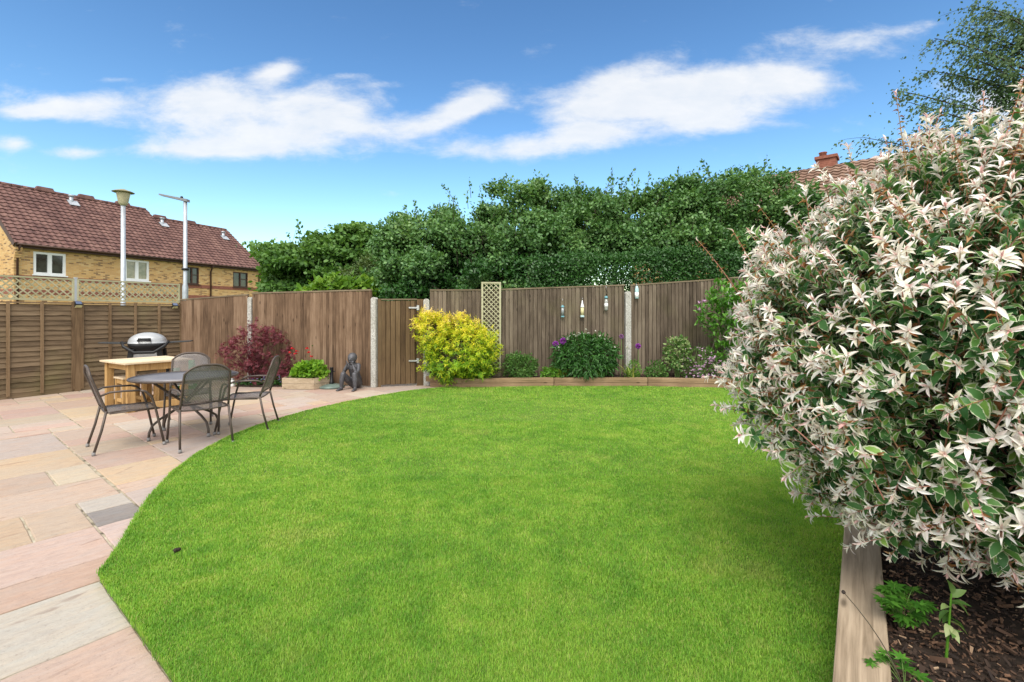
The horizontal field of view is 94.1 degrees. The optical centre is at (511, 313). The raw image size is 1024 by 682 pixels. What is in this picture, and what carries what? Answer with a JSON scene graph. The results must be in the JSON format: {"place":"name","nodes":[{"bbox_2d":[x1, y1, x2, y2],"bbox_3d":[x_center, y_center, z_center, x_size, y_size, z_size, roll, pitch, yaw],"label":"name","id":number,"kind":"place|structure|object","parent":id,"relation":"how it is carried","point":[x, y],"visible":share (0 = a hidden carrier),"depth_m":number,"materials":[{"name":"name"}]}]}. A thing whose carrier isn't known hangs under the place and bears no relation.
{"place":"outdoors","nodes":[
{"label":"outdoors","id":0,"kind":"place"},
{"bbox_2d":[338,251,401,279],"bbox_3d":[-4.619,-0.244,15.312,2.912,3.690,2.575,0,0,0],"label":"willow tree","id":1,"kind":"object","parent":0,"point":[364,262],"visible":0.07,"depth_m":15.19,"materials":[{"name":"green plant"}]},
{"bbox_2d":[0,380,892,681],"bbox_3d":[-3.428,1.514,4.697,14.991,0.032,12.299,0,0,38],"label":"patio","id":2,"kind":"structure","parent":0,"point":[54,604],"depth_m":3.68,"materials":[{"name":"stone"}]},
{"bbox_2d":[0,275,181,399],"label":"lap fence","id":3,"kind":"object","parent":2,"relation":"on","point":[47,349],"visible":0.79,"depth_m":9.11,"materials":[{"name":"wood"}]},
{"bbox_2d":[74,301,82,307],"bbox_3d":[-8.353,-0.172,9.179,0.052,0.127,0.110,0,0,27],"label":"solar light","id":4,"kind":"object","parent":3,"relation":"attached to","point":[78,304],"visible":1,"depth_m":9.17,"materials":[{"name":"blue plastic"}]},
{"bbox_2d":[172,303,178,308],"bbox_3d":[-7.576,-0.172,10.714,0.052,0.127,0.110,0,0,27],"label":"solar light","id":5,"kind":"object","parent":3,"relation":"attached to","point":[175,305],"visible":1,"depth_m":10.70,"materials":[{"name":"blue plastic"}]},
{"bbox_2d":[83,365,165,455],"bbox_3d":[-4.389,1.026,5.389,0.560,0.942,0.679,0,0,43],"label":"garden chair","id":6,"kind":"object","parent":2,"relation":"on","point":[98,396],"visible":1,"depth_m":5.36,"materials":[{"name":"grey metal"}]},
{"bbox_2d":[114,374,146,407],"bbox_3d":[-6.152,1.256,7.689,0.357,0.489,0.340,0,0,32],"label":"pine stool","id":7,"kind":"object","parent":2,"relation":"on","point":[119,380],"visible":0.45,"depth_m":7.62,"materials":[{"name":"brown wood"}]},
{"bbox_2d":[99,356,187,412],"bbox_3d":[-5.941,1.122,7.751,0.967,0.756,0.930,0,0,32],"label":"pine table","id":8,"kind":"object","parent":2,"relation":"on","point":[130,366],"visible":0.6,"depth_m":7.55,"materials":[{"name":"beige wood"}]},
{"bbox_2d":[98,332,192,374],"bbox_3d":[-7.024,0.932,9.174,1.444,1.137,0.513,0,0,-24],"label":"barbecue","id":9,"kind":"object","parent":2,"relation":"on","point":[148,344],"visible":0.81,"depth_m":9.03,"materials":[{"name":"grey metal"}]},
{"bbox_2d":[147,383,176,401],"bbox_3d":[-5.808,1.256,7.900,0.357,0.489,0.340,0,0,32],"label":"pine stool","id":10,"kind":"object","parent":2,"relation":"on","point":[155,392],"visible":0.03,"depth_m":7.82,"materials":[{"name":"brown wood"}]},
{"bbox_2d":[126,370,238,440],"bbox_3d":[-4.070,1.133,5.940,1.156,0.729,1.156,0,0,-20],"label":"garden table","id":11,"kind":"object","parent":2,"relation":"on","point":[173,377],"visible":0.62,"depth_m":5.79,"materials":[{"name":"metal"}]},
{"bbox_2d":[171,361,197,396],"bbox_3d":[-5.982,1.180,8.699,0.414,0.640,0.289,0,0,-25],"label":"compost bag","id":12,"kind":"object","parent":2,"relation":"on","point":[179,385],"visible":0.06,"depth_m":8.64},
{"bbox_2d":[162,352,212,427],"bbox_3d":[-4.461,1.026,6.587,0.560,0.942,0.679,0,0,-30],"label":"garden chair","id":13,"kind":"object","parent":2,"relation":"on","point":[190,359],"visible":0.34,"depth_m":6.78,"materials":[{"name":"grey metal"}]},
{"bbox_2d":[165,363,234,452],"bbox_3d":[-3.590,1.026,5.490,0.679,0.942,0.560,0,0,44],"label":"garden chair","id":14,"kind":"object","parent":2,"relation":"on","point":[194,398],"visible":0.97,"depth_m":5.33,"materials":[{"name":"metal"}]},
{"bbox_2d":[213,355,280,434],"bbox_3d":[-3.419,1.026,6.209,0.679,0.942,0.560,0,0,-13],"label":"garden chair","id":15,"kind":"object","parent":2,"relation":"on","point":[259,396],"visible":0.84,"depth_m":6.22,"materials":[{"name":"grey metal"}]},
{"bbox_2d":[214,317,298,384],"bbox_3d":[-5.333,0.833,9.925,1.832,1.539,1.276,0,0,0],"label":"red maple","id":16,"kind":"object","parent":2,"relation":"on","point":[249,366],"visible":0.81,"depth_m":9.82,"materials":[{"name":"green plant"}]},
{"bbox_2d":[233,376,281,386],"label":"bedding plants","id":17,"kind":"object","parent":2,"relation":"on","point":[277,383],"visible":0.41,"depth_m":9.74,"materials":[{"name":"green plant"}]},
{"bbox_2d":[180,289,377,387],"bbox_3d":[-5.149,0.502,10.286,4.951,1.995,0.120,0,0,14],"label":"closeboard fence","id":18,"kind":"object","parent":2,"relation":"on","point":[335,328],"visible":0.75,"depth_m":10.10,"materials":[{"name":"wood"}]},
{"bbox_2d":[282,375,329,389],"bbox_3d":[-4.110,1.385,9.587,0.920,0.219,0.510,0,0,-8],"label":"timber planter","id":19,"kind":"object","parent":2,"relation":"on","point":[300,383],"visible":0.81,"depth_m":9.40,"materials":[{"name":"wood"}]},
{"bbox_2d":[288,345,329,380],"bbox_3d":[-4.097,1.007,9.583,0.884,0.743,0.564,0,0,0],"label":"geum plant","id":20,"kind":"object","parent":19,"relation":"in","point":[313,368],"visible":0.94,"depth_m":9.48,"materials":[{"name":"green plant"}]},
{"bbox_2d":[319,367,344,388],"bbox_3d":[-3.652,1.295,9.641,0.510,0.410,0.510,0,0,0],"label":"parasol base","id":21,"kind":"object","parent":2,"relation":"on","point":[331,385],"visible":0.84,"depth_m":9.55,"materials":[{"name":"green plastic"}]},
{"bbox_2d":[336,353,361,390],"bbox_3d":[-3.169,1.143,9.423,0.385,0.734,0.577,0,0,9],"label":"statue","id":22,"kind":"object","parent":2,"relation":"on","point":[353,380],"visible":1,"depth_m":9.35,"materials":[{"name":"grey metal"}]},
{"bbox_2d":[426,376,749,387],"bbox_3d":[2.466,1.403,9.568,8.474,0.235,0.398,0,0,1],"label":"raised bed edging","id":23,"kind":"object","parent":2,"relation":"on","point":[601,381],"visible":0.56,"depth_m":9.60,"materials":[{"name":"brown wood"}]},
{"bbox_2d":[424,276,861,385],"bbox_3d":[3.429,0.210,10.711,10.660,2.580,0.135,0,0,-8],"label":"closeboard fence","id":24,"kind":"object","parent":2,"relation":"on","point":[649,320],"visible":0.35,"depth_m":10.47,"materials":[{"name":"wood"}]},
{"bbox_2d":[378,299,423,386],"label":"garden gate","id":25,"kind":"structure","parent":24,"relation":"attached to","point":[399,357],"depth_m":9.81,"materials":[{"name":"wood"}]},
{"bbox_2d":[481,282,500,368],"bbox_3d":[-0.442,0.255,10.107,0.418,1.846,0.034,0,0,-8],"label":"trellis","id":26,"kind":"object","parent":24,"relation":"attached to","point":[482,302],"visible":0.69,"depth_m":10.11,"materials":[{"name":"beige wood"}]},
{"bbox_2d":[561,299,563,316],"bbox_3d":[1.097,-0.124,10.300,0.108,0.413,0.108,0,0,35],"label":"bird feeder","id":27,"kind":"object","parent":24,"relation":"attached to","point":[562,310],"visible":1,"depth_m":10.27,"materials":[{"name":"teal plastic"}]},
{"bbox_2d":[580,300,583,316],"bbox_3d":[1.523,-0.138,10.367,0.091,0.443,0.111,0,0,-42],"label":"bird feeder","id":28,"kind":"object","parent":24,"relation":"attached to","point":[582,309],"visible":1,"depth_m":10.33,"materials":[{"name":"beige plastic"}]},
{"bbox_2d":[604,286,607,310],"bbox_3d":[2.069,-0.338,10.448,0.084,0.552,0.109,0,0,23],"label":"hanging lantern","id":29,"kind":"object","parent":24,"relation":"hanging from","point":[606,303],"visible":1,"depth_m":10.41,"materials":[{"name":"glass"}]},
{"bbox_2d":[635,284,638,298],"bbox_3d":[2.755,-0.494,10.545,0.086,0.337,0.110,0,0,-40],"label":"bird feeder","id":30,"kind":"object","parent":24,"relation":"attached to","point":[636,292],"visible":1,"depth_m":10.51,"materials":[{"name":"white plastic"}]},
{"bbox_2d":[832,514,891,681],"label":"timber sleeper","id":31,"kind":"object","parent":2,"relation":"on","point":[857,638],"visible":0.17,"depth_m":2.04,"materials":[{"name":"brown wood"}]},
{"bbox_2d":[96,385,844,681],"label":"lawn","id":32,"kind":"structure","parent":0,"point":[634,416],"depth_m":2.86,"materials":[{"name":"green plant"}]},
{"bbox_2d":[0,0,1023,290],"label":"sky","id":33,"kind":"structure","parent":0,"point":[265,116],"materials":[{"name":"blue"}]},
{"bbox_2d":[474,372,1023,681],"bbox_3d":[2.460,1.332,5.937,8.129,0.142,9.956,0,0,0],"label":"bark mulch","id":34,"kind":"object","parent":0,"point":[1012,639],"visible":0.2,"depth_m":2.01,"materials":[{"name":"brown wood"}]},
{"bbox_2d":[407,305,503,386],"bbox_3d":[-1.148,0.639,9.744,1.997,1.687,1.650,0,0,0],"label":"golden shrub","id":35,"kind":"object","parent":34,"relation":"on","point":[458,367],"visible":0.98,"depth_m":9.45,"materials":[{"name":"yellow plant"}]},
{"bbox_2d":[501,351,540,377],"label":"shrub","id":36,"kind":"object","parent":34,"relation":"on","point":[520,359],"visible":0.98,"depth_m":9.86,"materials":[{"name":"green plant"}]},
{"bbox_2d":[540,366,562,377],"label":"leafy plant","id":37,"kind":"object","parent":34,"relation":"on","point":[553,372],"visible":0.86,"depth_m":9.79,"materials":[{"name":"green plant"}]},
{"bbox_2d":[552,341,558,362],"bbox_3d":[0.911,0.961,9.980,0.142,0.779,0.144,0,0,0],"label":"allium","id":38,"kind":"object","parent":34,"relation":"on","point":[555,343],"visible":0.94,"depth_m":9.95,"materials":[{"name":"purple plant"}]},
{"bbox_2d":[552,366,569,376],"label":"daylily","id":39,"kind":"object","parent":34,"relation":"on","point":[560,373],"visible":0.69,"depth_m":9.71,"materials":[{"name":"green plant"}]},
{"bbox_2d":[560,338,566,360],"bbox_3d":[1.076,0.925,10.001,0.155,0.850,0.156,0,0,0],"label":"allium","id":40,"kind":"object","parent":34,"relation":"on","point":[561,341],"visible":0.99,"depth_m":9.97,"materials":[{"name":"purple plant"}]},
{"bbox_2d":[547,328,622,382],"bbox_3d":[1.548,0.883,10.062,1.649,1.154,1.311,0,0,-18],"label":"peony bush","id":41,"kind":"object","parent":34,"relation":"on","point":[602,363],"visible":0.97,"depth_m":9.79,"materials":[{"name":"green plant"}]},
{"bbox_2d":[619,334,623,375],"bbox_3d":[2.333,0.893,10.150,0.110,0.914,0.109,0,0,0],"label":"allium","id":42,"kind":"object","parent":34,"relation":"on","point":[621,336],"visible":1,"depth_m":10.14,"materials":[{"name":"plant"}]},
{"bbox_2d":[621,363,639,376],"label":"iris","id":43,"kind":"object","parent":34,"relation":"on","point":[629,372],"visible":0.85,"depth_m":9.77,"materials":[{"name":"green plant"}]},
{"bbox_2d":[624,359,641,376],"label":"leafy plant","id":44,"kind":"object","parent":34,"relation":"on","point":[631,368],"visible":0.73,"depth_m":9.92,"materials":[{"name":"green plant"}]},
{"bbox_2d":[635,343,640,367],"bbox_3d":[2.701,0.992,10.199,0.131,0.717,0.130,0,0,0],"label":"allium","id":45,"kind":"object","parent":34,"relation":"on","point":[637,346],"visible":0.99,"depth_m":10.19,"materials":[{"name":"purple plant"}]},
{"bbox_2d":[643,359,670,377],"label":"mint plant","id":46,"kind":"object","parent":34,"relation":"on","point":[656,373],"visible":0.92,"depth_m":9.88,"materials":[{"name":"green plant"}]},
{"bbox_2d":[662,334,694,377],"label":"hydrangea bush","id":47,"kind":"object","parent":34,"relation":"on","point":[677,365],"visible":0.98,"depth_m":9.99,"materials":[{"name":"green plant"}]},
{"bbox_2d":[680,344,722,377],"bbox_3d":[3.932,1.030,9.886,0.937,0.809,0.725,0,0,0],"label":"weigela bush","id":48,"kind":"object","parent":34,"relation":"on","point":[699,372],"visible":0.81,"depth_m":9.83,"materials":[{"name":"green plant"}]},
{"bbox_2d":[693,274,763,368],"bbox_3d":[4.864,0.227,10.132,2.011,2.256,1.124,0,0,0],"label":"magnolia tree","id":49,"kind":"object","parent":34,"relation":"on","point":[731,322],"visible":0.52,"depth_m":10.02,"materials":[{"name":"green plant"}]},
{"bbox_2d":[696,74,1023,607],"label":"dappled willow","id":50,"kind":"object","parent":34,"relation":"on","point":[874,433],"visible":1,"depth_m":1.98,"materials":[{"name":"white plant"}]},
{"bbox_2d":[841,590,931,681],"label":"cranesbill","id":51,"kind":"object","parent":34,"relation":"on","point":[883,657],"visible":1,"depth_m":1.75,"materials":[{"name":"green plant"}]},
{"bbox_2d":[871,580,939,628],"bbox_3d":[1.630,1.260,2.007,0.259,0.182,0.230,0,0,0],"label":"cranesbill","id":52,"kind":"object","parent":34,"relation":"on","point":[892,602],"visible":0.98,"depth_m":1.98,"materials":[{"name":"green plant"}]},
{"bbox_2d":[931,579,971,657],"bbox_3d":[1.704,1.191,1.837,0.115,0.318,0.091,0,0,0],"label":"willow shoot","id":53,"kind":"object","parent":34,"relation":"on","point":[945,616],"visible":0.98,"depth_m":1.84,"materials":[{"name":"green plant"}]},
{"label":"ground","id":54,"kind":"structure","parent":0,"visible":0},
{"bbox_2d":[0,181,182,305],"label":"terraced house","id":55,"kind":"structure","parent":54,"relation":"on","point":[47,232],"depth_m":27.16,"materials":[{"name":"yellow brick"}]},
{"bbox_2d":[32,251,67,276],"bbox_3d":[-24.464,-2.595,25.216,0.200,1.250,1.450,0,0,23],"label":"window","id":56,"kind":"structure","parent":55,"relation":"in","point":[44,263],"depth_m":25.21,"materials":[{"name":"white paint"}]},
{"bbox_2d":[126,259,150,281],"bbox_3d":[-22.835,-2.595,29.005,0.200,1.310,1.440,0,0,23],"label":"window","id":57,"kind":"structure","parent":55,"relation":"in","point":[136,270],"depth_m":29.04,"materials":[{"name":"white paint"}]},
{"bbox_2d":[111,189,134,304],"bbox_3d":[-12.248,-1.205,15.000,0.590,5.410,0.581,0,0,0],"label":"street lamp","id":58,"kind":"object","parent":54,"relation":"on","point":[123,196],"visible":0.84,"depth_m":14.95,"materials":[{"name":"metal"}]},
{"bbox_2d":[159,194,189,298],"bbox_3d":[-11.331,-1.255,16.000,0.935,5.510,0.230,0,0,0],"label":"street lamp","id":59,"kind":"object","parent":54,"relation":"on","point":[185,269],"visible":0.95,"depth_m":15.95,"materials":[{"name":"metal"}]},
{"bbox_2d":[152,214,261,298],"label":"terraced house","id":60,"kind":"structure","parent":54,"relation":"on","point":[219,263],"depth_m":34.30,"materials":[{"name":"yellow brick"}]},
{"bbox_2d":[187,267,200,284],"bbox_3d":[-21.528,-2.520,32.047,0.200,1.200,1.020,0,0,23],"label":"window","id":61,"kind":"structure","parent":60,"relation":"in","point":[193,273],"depth_m":32.15,"materials":[{"name":"brown paint"}]},
{"bbox_2d":[233,272,247,287],"bbox_3d":[-20.130,-2.470,35.297,0.200,1.160,1.300,0,0,23],"label":"window","id":62,"kind":"structure","parent":60,"relation":"in","point":[240,280],"depth_m":35.32,"materials":[{"name":"brown paint"}]},
{"bbox_2d":[245,237,275,280],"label":"background tree","id":63,"kind":"object","parent":54,"relation":"on","point":[256,253],"visible":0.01,"depth_m":40.76,"materials":[{"name":"green plant"}]},
{"bbox_2d":[236,219,378,293],"bbox_3d":[-8.026,-1.269,21.144,7.271,5.747,5.321,0,0,0],"label":"spreading tree","id":64,"kind":"object","parent":54,"relation":"on","point":[290,264],"visible":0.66,"depth_m":19.86,"materials":[{"name":"green plant"}]},
{"bbox_2d":[293,266,389,300],"bbox_3d":[-4.725,0.143,13.325,2.631,2.914,1.720,0,0,0],"label":"leafy shrub","id":65,"kind":"object","parent":54,"relation":"on","point":[332,281],"visible":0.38,"depth_m":12.96,"materials":[{"name":"green plant"}]},
{"bbox_2d":[358,169,594,300],"bbox_3d":[-0.910,-1.342,13.995,7.208,5.897,4.744,0,0,0],"label":"hawthorn tree","id":66,"kind":"object","parent":54,"relation":"on","point":[443,237],"visible":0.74,"depth_m":13.24,"materials":[{"name":"green plant"}]},
{"bbox_2d":[376,244,588,300],"bbox_3d":[-0.769,-0.144,12.976,6.258,3.492,2.609,0,0,0],"label":"evergreen bush","id":67,"kind":"object","parent":54,"relation":"on","point":[477,267],"visible":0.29,"depth_m":12.29,"materials":[{"name":"green plant"}]},
{"bbox_2d":[548,167,689,280],"bbox_3d":[3.152,-1.427,14.605,4.594,6.057,3.391,0,0,0],"label":"hawthorn tree","id":68,"kind":"object","parent":54,"relation":"on","point":[612,226],"visible":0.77,"depth_m":13.86,"materials":[{"name":"green plant"}]},
{"bbox_2d":[518,241,767,292],"bbox_3d":[3.628,-0.190,12.324,7.060,3.392,1.526,0,0,-8],"label":"clipped hedge","id":69,"kind":"object","parent":54,"relation":"on","point":[549,267],"visible":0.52,"depth_m":11.77,"materials":[{"name":"green plant"}]},
{"bbox_2d":[641,158,839,279],"bbox_3d":[7.104,-1.640,14.493,6.771,6.491,3.840,0,0,0],"label":"hawthorn tree","id":70,"kind":"object","parent":54,"relation":"on","point":[710,214],"visible":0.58,"depth_m":13.94,"materials":[{"name":"green plant"}]},
{"bbox_2d":[633,135,1019,340],"bbox_3d":[13.166,-2.630,20.651,13.100,8.660,9.309,0,0,40],"label":"bungalow","id":71,"kind":"object","parent":54,"relation":"on","point":[833,168],"visible":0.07,"depth_m":19.55,"materials":[{"name":"red brick"},{"name":"weathered clay tile"}]},
{"bbox_2d":[832,0,1023,191],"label":"birch tree","id":72,"kind":"object","parent":54,"relation":"on","point":[1000,59],"visible":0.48,"depth_m":11.60,"materials":[{"name":"green plant"}]}
]}

